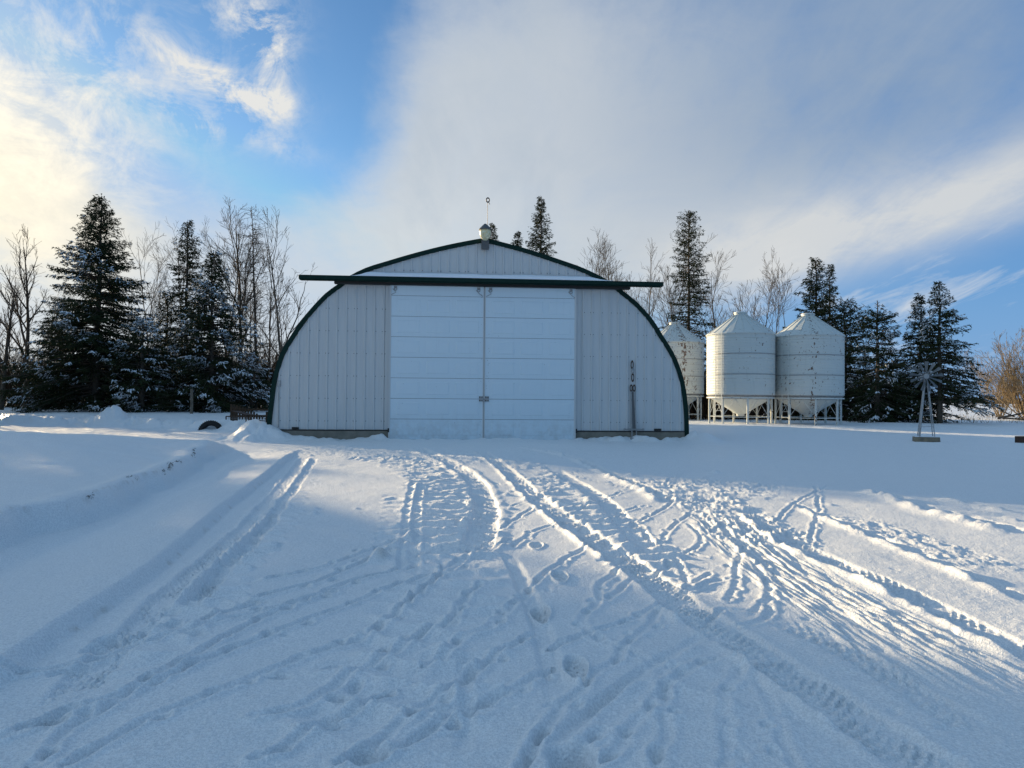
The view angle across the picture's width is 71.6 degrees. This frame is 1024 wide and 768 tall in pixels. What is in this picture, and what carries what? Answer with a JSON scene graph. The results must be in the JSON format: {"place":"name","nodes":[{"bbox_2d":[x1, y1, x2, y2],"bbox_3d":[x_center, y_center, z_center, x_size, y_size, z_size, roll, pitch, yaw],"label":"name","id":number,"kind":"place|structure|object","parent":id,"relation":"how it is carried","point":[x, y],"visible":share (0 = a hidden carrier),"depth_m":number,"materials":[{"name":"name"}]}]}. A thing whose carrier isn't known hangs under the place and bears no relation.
{"place":"outdoors","nodes":[
{"label":"outdoors","id":0,"kind":"place"},
{"bbox_2d":[0,399,1023,767],"bbox_3d":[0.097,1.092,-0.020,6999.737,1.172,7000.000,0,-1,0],"label":"snow ground","id":1,"kind":"structure","parent":0,"point":[704,593],"depth_m":5.13,"materials":[{"name":"white snow"}]},
{"bbox_2d":[0,276,31,409],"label":"bare tree","id":2,"kind":"object","parent":1,"relation":"on","point":[8,340],"visible":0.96,"depth_m":44.44,"materials":[{"name":"brown plant"}]},
{"bbox_2d":[0,225,55,408],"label":"bare tree","id":3,"kind":"object","parent":1,"relation":"on","point":[26,327],"visible":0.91,"depth_m":45.86,"materials":[{"name":"brown plant"}]},
{"bbox_2d":[15,295,90,409],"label":"spruce tree","id":4,"kind":"object","parent":1,"relation":"on","point":[54,312],"visible":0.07,"depth_m":48.46,"materials":[{"name":"green plant"}]},
{"bbox_2d":[40,287,84,339],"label":"bare tree","id":5,"kind":"object","parent":1,"relation":"on","point":[51,307],"visible":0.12,"depth_m":56.83,"materials":[{"name":"brown plant"}]},
{"bbox_2d":[0,193,182,412],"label":"spruce tree","id":6,"kind":"object","parent":1,"relation":"on","point":[74,371],"visible":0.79,"depth_m":43.02,"materials":[{"name":"green plant"}]},
{"bbox_2d":[0,331,278,408],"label":"undergrowth","id":7,"kind":"object","parent":1,"relation":"on","point":[13,359],"visible":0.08,"depth_m":51.91,"materials":[{"name":"brown plant"}]},
{"bbox_2d":[86,448,195,497],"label":"dead grass bits","id":8,"kind":"object","parent":1,"relation":"on","point":[169,467],"visible":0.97,"depth_m":11.92,"materials":[{"name":"brown plant"}]},
{"bbox_2d":[91,316,199,412],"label":"spruce tree","id":9,"kind":"object","parent":1,"relation":"on","point":[126,403],"visible":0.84,"depth_m":42.73,"materials":[{"name":"green plant"}]},
{"bbox_2d":[115,222,183,344],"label":"bare tree","id":10,"kind":"object","parent":1,"relation":"on","point":[155,293],"visible":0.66,"depth_m":61.62,"materials":[{"name":"brown plant"}]},
{"bbox_2d":[146,290,183,406],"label":"spruce tree","id":11,"kind":"object","parent":1,"relation":"on","point":[160,310],"visible":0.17,"depth_m":49.88,"materials":[{"name":"green plant"}]},
{"bbox_2d":[149,218,203,324],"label":"bare tree","id":12,"kind":"object","parent":1,"relation":"on","point":[172,268],"visible":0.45,"depth_m":59.96,"materials":[{"name":"brown plant"}]},
{"bbox_2d":[145,220,221,409],"bbox_3d":[-22.090,-4.168,48.012,5.443,14.032,6.294,1,-1,-31],"label":"spruce tree","id":13,"kind":"object","parent":1,"relation":"on","point":[190,264],"visible":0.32,"depth_m":47.87,"materials":[{"name":"green plant"}]},
{"bbox_2d":[190,389,192,413],"bbox_3d":[-18.286,1.135,40.509,0.173,1.723,0.168,0,-1,0],"label":"wooden post","id":14,"kind":"object","parent":1,"relation":"on","point":[191,401],"visible":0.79,"depth_m":40.45,"materials":[{"name":"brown wood"}]},
{"bbox_2d":[144,250,273,412],"bbox_3d":[-19.450,-2.352,45.133,9.610,12.410,7.785,0,-1,0],"label":"spruce tree","id":15,"kind":"object","parent":1,"relation":"on","point":[215,402],"visible":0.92,"depth_m":44.56,"materials":[{"name":"green plant"}]},
{"bbox_2d":[198,420,221,429],"bbox_3d":[-11.964,1.909,28.165,0.956,0.961,0.410,1,-1,-12],"label":"old tyre","id":16,"kind":"object","parent":1,"relation":"on","point":[206,424],"visible":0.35,"depth_m":28.14,"materials":[{"name":"black rubber"}]},
{"bbox_2d":[204,231,262,346],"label":"bare tree","id":17,"kind":"object","parent":1,"relation":"on","point":[236,291],"visible":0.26,"depth_m":58.61,"materials":[{"name":"brown plant"}]},
{"bbox_2d":[197,195,279,397],"bbox_3d":[-19.214,-5.743,50.211,5.350,15.285,5.617,-1,-1,45],"label":"bare tree","id":18,"kind":"object","parent":1,"relation":"on","point":[227,254],"visible":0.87,"depth_m":50.17,"materials":[{"name":"brown plant"}]},
{"bbox_2d":[225,411,253,420],"bbox_3d":[-11.633,1.635,30.520,0.905,1.000,1.250,0,-1,0],"label":"steel rack","id":19,"kind":"object","parent":1,"relation":"on","point":[243,413],"visible":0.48,"depth_m":30.06,"materials":[{"name":"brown metal"}]},
{"bbox_2d":[230,404,267,422],"bbox_3d":[-11.975,1.442,32.626,1.660,1.050,1.000,1,-1,-6],"label":"slatted crate","id":20,"kind":"object","parent":1,"relation":"on","point":[234,408],"visible":0.65,"depth_m":32.13,"materials":[{"name":"brown wood"}]},
{"bbox_2d":[229,353,271,408],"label":"spruce tree","id":21,"kind":"object","parent":1,"relation":"on","point":[252,386],"visible":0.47,"depth_m":46.88,"materials":[{"name":"green plant"}]},
{"bbox_2d":[231,206,280,408],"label":"bare tree","id":22,"kind":"object","parent":1,"relation":"on","point":[255,296],"visible":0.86,"depth_m":49.27,"materials":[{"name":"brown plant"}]},
{"bbox_2d":[232,263,279,355],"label":"bare tree","id":23,"kind":"object","parent":1,"relation":"on","point":[252,316],"visible":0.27,"depth_m":58.41,"materials":[{"name":"brown plant"}]},
{"bbox_2d":[248,415,266,421],"bbox_3d":[-10.806,1.727,30.220,0.870,0.825,0.050,0,-1,0],"label":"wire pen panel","id":24,"kind":"object","parent":1,"relation":"on","point":[257,415],"visible":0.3,"depth_m":30.20,"materials":[{"name":"metal"}]},
{"bbox_2d":[240,252,301,403],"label":"bare tree","id":25,"kind":"object","parent":1,"relation":"on","point":[271,309],"visible":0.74,"depth_m":50.10,"materials":[{"name":"brown plant"}]},
{"bbox_2d":[242,205,316,355],"bbox_3d":[-15.343,-5.026,47.261,3.226,13.845,5.326,0,-1,12],"label":"bare tree","id":26,"kind":"object","parent":1,"relation":"on","point":[281,344],"visible":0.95,"depth_m":46.77,"materials":[{"name":"brown plant"}]},
{"bbox_2d":[267,238,688,439],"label":"arched shed","id":27,"kind":"structure","parent":1,"relation":"on","point":[470,339],"depth_m":23.52,"materials":[{"name":"white metal"}]},
{"bbox_2d":[388,285,484,439],"bbox_3d":[-2.485,-0.698,23.418,3.114,5.074,0.112,1,-1,-4],"label":"sliding door","id":28,"kind":"structure","parent":27,"relation":"in","point":[436,333],"depth_m":23.40,"materials":[{"name":"paint"}]},
{"bbox_2d":[479,224,491,249],"bbox_3d":[-0.888,-4.885,23.518,0.430,0.855,0.430,1,-1,-4],"label":"yard light","id":29,"kind":"object","parent":27,"relation":"attached to","point":[485,231],"visible":1,"depth_m":23.43,"materials":[{"name":"grey"}]},
{"bbox_2d":[486,197,489,224],"bbox_3d":[-0.815,-5.472,23.832,0.144,1.603,0.040,1,-1,-4],"label":"ring topped rod","id":30,"kind":"object","parent":29,"relation":"on","point":[487,207],"visible":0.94,"depth_m":23.83,"materials":[{"name":"grey metal"}]},
{"bbox_2d":[483,287,576,439],"bbox_3d":[0.608,-0.669,23.650,3.074,5.074,0.112,1,-1,-4],"label":"sliding door","id":31,"kind":"structure","parent":27,"relation":"in","point":[530,333],"depth_m":23.63,"materials":[{"name":"paint"}]},
{"bbox_2d":[631,360,633,381],"bbox_3d":[4.071,-0.434,23.977,0.124,0.737,0.060,1,-1,-4],"label":"hanging chain","id":32,"kind":"object","parent":27,"relation":"hanging from","point":[631,370],"visible":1,"depth_m":23.96,"materials":[{"name":"metal"}]},
{"bbox_2d":[489,222,498,240],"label":"spruce tree","id":33,"kind":"object","parent":1,"relation":"on","point":[494,231],"visible":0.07,"depth_m":62.13,"materials":[{"name":"green plant"}]},
{"bbox_2d":[511,231,523,246],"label":"spruce tree","id":34,"kind":"object","parent":1,"relation":"on","point":[517,241],"visible":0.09,"depth_m":60.05,"materials":[{"name":"green plant"}]},
{"bbox_2d":[525,195,558,255],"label":"spruce tree","id":35,"kind":"object","parent":1,"relation":"on","point":[537,226],"visible":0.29,"depth_m":60.12,"materials":[{"name":"green plant"}]},
{"bbox_2d":[594,242,627,291],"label":"bare tree","id":36,"kind":"object","parent":1,"relation":"on","point":[605,244],"visible":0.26,"depth_m":60.84,"materials":[{"name":"brown plant"}]},
{"bbox_2d":[624,384,643,439],"bbox_3d":[4.104,0.940,23.897,0.701,1.861,0.172,1,-1,-4],"label":"steel hitch frame","id":37,"kind":"object","parent":1,"relation":"on","point":[633,418],"visible":0.99,"depth_m":23.92,"materials":[{"name":"grey metal"}]},
{"bbox_2d":[617,238,672,315],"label":"bare tree","id":38,"kind":"object","parent":1,"relation":"on","point":[650,291],"visible":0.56,"depth_m":63.55,"materials":[{"name":"brown plant"}]},
{"bbox_2d":[577,222,723,328],"bbox_3d":[10.822,-5.499,59.931,13.219,16.460,8.623,1,-1,-11],"label":"bare tree","id":39,"kind":"object","parent":1,"relation":"on","point":[603,270],"visible":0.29,"depth_m":58.85,"materials":[{"name":"brown plant"}]},
{"bbox_2d":[654,269,691,324],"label":"bare tree","id":40,"kind":"object","parent":1,"relation":"on","point":[684,288],"visible":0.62,"depth_m":56.41,"materials":[{"name":"brown plant"}]},
{"bbox_2d":[661,322,704,420],"bbox_3d":[10.657,-0.787,46.524,3.860,6.551,3.860,0,-1,13],"label":"grain bin","id":41,"kind":"object","parent":1,"relation":"on","point":[686,346],"visible":0.44,"depth_m":44.97,"materials":[{"name":"metal"}]},
{"bbox_2d":[659,210,715,415],"bbox_3d":[13.234,-5.377,54.013,5.951,15.899,5.649,0,-1,0],"label":"spruce tree","id":42,"kind":"object","parent":1,"relation":"on","point":[690,285],"visible":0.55,"depth_m":53.92,"materials":[{"name":"green plant"}]},
{"bbox_2d":[699,281,732,332],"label":"bare tree","id":43,"kind":"object","parent":1,"relation":"on","point":[712,310],"visible":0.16,"depth_m":61.65,"materials":[{"name":"brown plant"}]},
{"bbox_2d":[675,251,771,350],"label":"bare tree","id":44,"kind":"object","parent":1,"relation":"on","point":[729,316],"visible":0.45,"depth_m":60.18,"materials":[{"name":"brown plant"}]},
{"bbox_2d":[706,311,775,423],"bbox_3d":[12.884,-0.862,40.024,3.820,6.433,3.820,0,-1,18],"label":"grain bin","id":45,"kind":"object","parent":1,"relation":"on","point":[740,365],"visible":1,"depth_m":38.60,"materials":[{"name":"metal"}]},
{"bbox_2d":[740,252,799,326],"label":"bare tree","id":46,"kind":"object","parent":1,"relation":"on","point":[768,304],"visible":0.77,"depth_m":61.02,"materials":[{"name":"brown plant"}]},
{"bbox_2d":[759,248,798,324],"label":"bare tree","id":47,"kind":"object","parent":1,"relation":"on","point":[767,276],"visible":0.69,"depth_m":59.95,"materials":[{"name":"brown plant"}]},
{"bbox_2d":[759,264,805,333],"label":"bare tree","id":48,"kind":"object","parent":1,"relation":"on","point":[772,301],"visible":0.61,"depth_m":58.15,"materials":[{"name":"brown plant"}]},
{"bbox_2d":[690,364,926,419],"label":"undergrowth","id":49,"kind":"object","parent":1,"relation":"on","point":[752,413],"visible":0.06,"depth_m":48.54,"materials":[{"name":"brown plant"}]},
{"bbox_2d":[774,313,845,425],"bbox_3d":[16.689,-0.795,40.024,3.880,6.422,3.880,0,-1,23],"label":"grain bin","id":50,"kind":"object","parent":1,"relation":"on","point":[810,365],"visible":0.91,"depth_m":38.56,"materials":[{"name":"metal"}]},
{"bbox_2d":[769,257,871,420],"bbox_3d":[21.216,-2.501,49.001,7.194,12.621,6.137,0,-1,32],"label":"spruce tree","id":51,"kind":"object","parent":1,"relation":"on","point":[814,289],"visible":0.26,"depth_m":48.68,"materials":[{"name":"green plant"}]},
{"bbox_2d":[818,264,854,416],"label":"spruce tree","id":52,"kind":"object","parent":1,"relation":"on","point":[831,272],"visible":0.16,"depth_m":52.00,"materials":[{"name":"green plant"}]},
{"bbox_2d":[818,296,893,420],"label":"spruce tree","id":53,"kind":"object","parent":1,"relation":"on","point":[850,332],"visible":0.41,"depth_m":46.65,"materials":[{"name":"green plant"}]},
{"bbox_2d":[843,300,929,422],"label":"spruce tree","id":54,"kind":"object","parent":1,"relation":"on","point":[875,390],"visible":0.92,"depth_m":43.59,"materials":[{"name":"green plant"}]},
{"bbox_2d":[871,356,914,420],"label":"spruce tree","id":55,"kind":"object","parent":1,"relation":"on","point":[892,361],"visible":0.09,"depth_m":47.79,"materials":[{"name":"green plant"}]},
{"bbox_2d":[882,293,968,422],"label":"spruce tree","id":56,"kind":"object","parent":1,"relation":"on","point":[911,336],"visible":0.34,"depth_m":44.87,"materials":[{"name":"green plant"}]},
{"bbox_2d":[909,361,943,441],"bbox_3d":[14.613,0.635,25.220,1.042,2.839,1.035,0,-1,18],"label":"lawn windmill","id":57,"kind":"object","parent":1,"relation":"on","point":[919,437],"visible":0.97,"depth_m":24.82,"materials":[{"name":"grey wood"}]},
{"bbox_2d":[895,280,1005,422],"bbox_3d":[26.509,-1.928,43.095,5.380,8.712,5.564,1,-1,-39],"label":"spruce tree","id":58,"kind":"object","parent":1,"relation":"on","point":[963,398],"visible":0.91,"depth_m":42.70,"materials":[{"name":"green plant"}]},
{"bbox_2d":[925,396,1012,403],"bbox_3d":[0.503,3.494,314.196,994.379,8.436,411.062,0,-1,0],"label":"woods","id":59,"kind":"object","parent":1,"relation":"on","point":[977,402],"depth_m":357.27,"materials":[{"name":"brown plant"}]},
{"bbox_2d":[962,328,1023,418],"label":"willow bush","id":60,"kind":"object","parent":1,"relation":"on","point":[1018,402],"visible":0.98,"depth_m":52.55,"materials":[{"name":"beige plant"}]},
{"bbox_2d":[974,369,1020,416],"bbox_3d":[42.612,0.699,61.873,4.190,4.584,5.338,0,-1,36],"label":"willow bush","id":61,"kind":"object","parent":1,"relation":"on","point":[995,410],"visible":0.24,"depth_m":61.90,"materials":[{"name":"beige plant"}]},
{"bbox_2d":[987,397,1023,419],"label":"fallen branch","id":62,"kind":"object","parent":1,"relation":"on","point":[1009,415],"visible":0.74,"depth_m":49.83,"materials":[{"name":"plant"}]},
{"bbox_2d":[1015,436,1023,442],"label":"planter box","id":63,"kind":"object","parent":1,"relation":"on","point":[1019,439],"visible":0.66,"depth_m":24.57,"materials":[{"name":"brown wood"}]},
{"bbox_2d":[0,0,1023,399],"label":"sky","id":64,"kind":"structure","parent":0,"point":[881,142],"materials":[{"name":"blue"}]},
{"bbox_2d":[690,413,1020,422],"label":"dry grass","id":65,"kind":"structure","parent":0,"point":[933,419],"depth_m":45.43,"materials":[{"name":"brown plant"}]}
]}

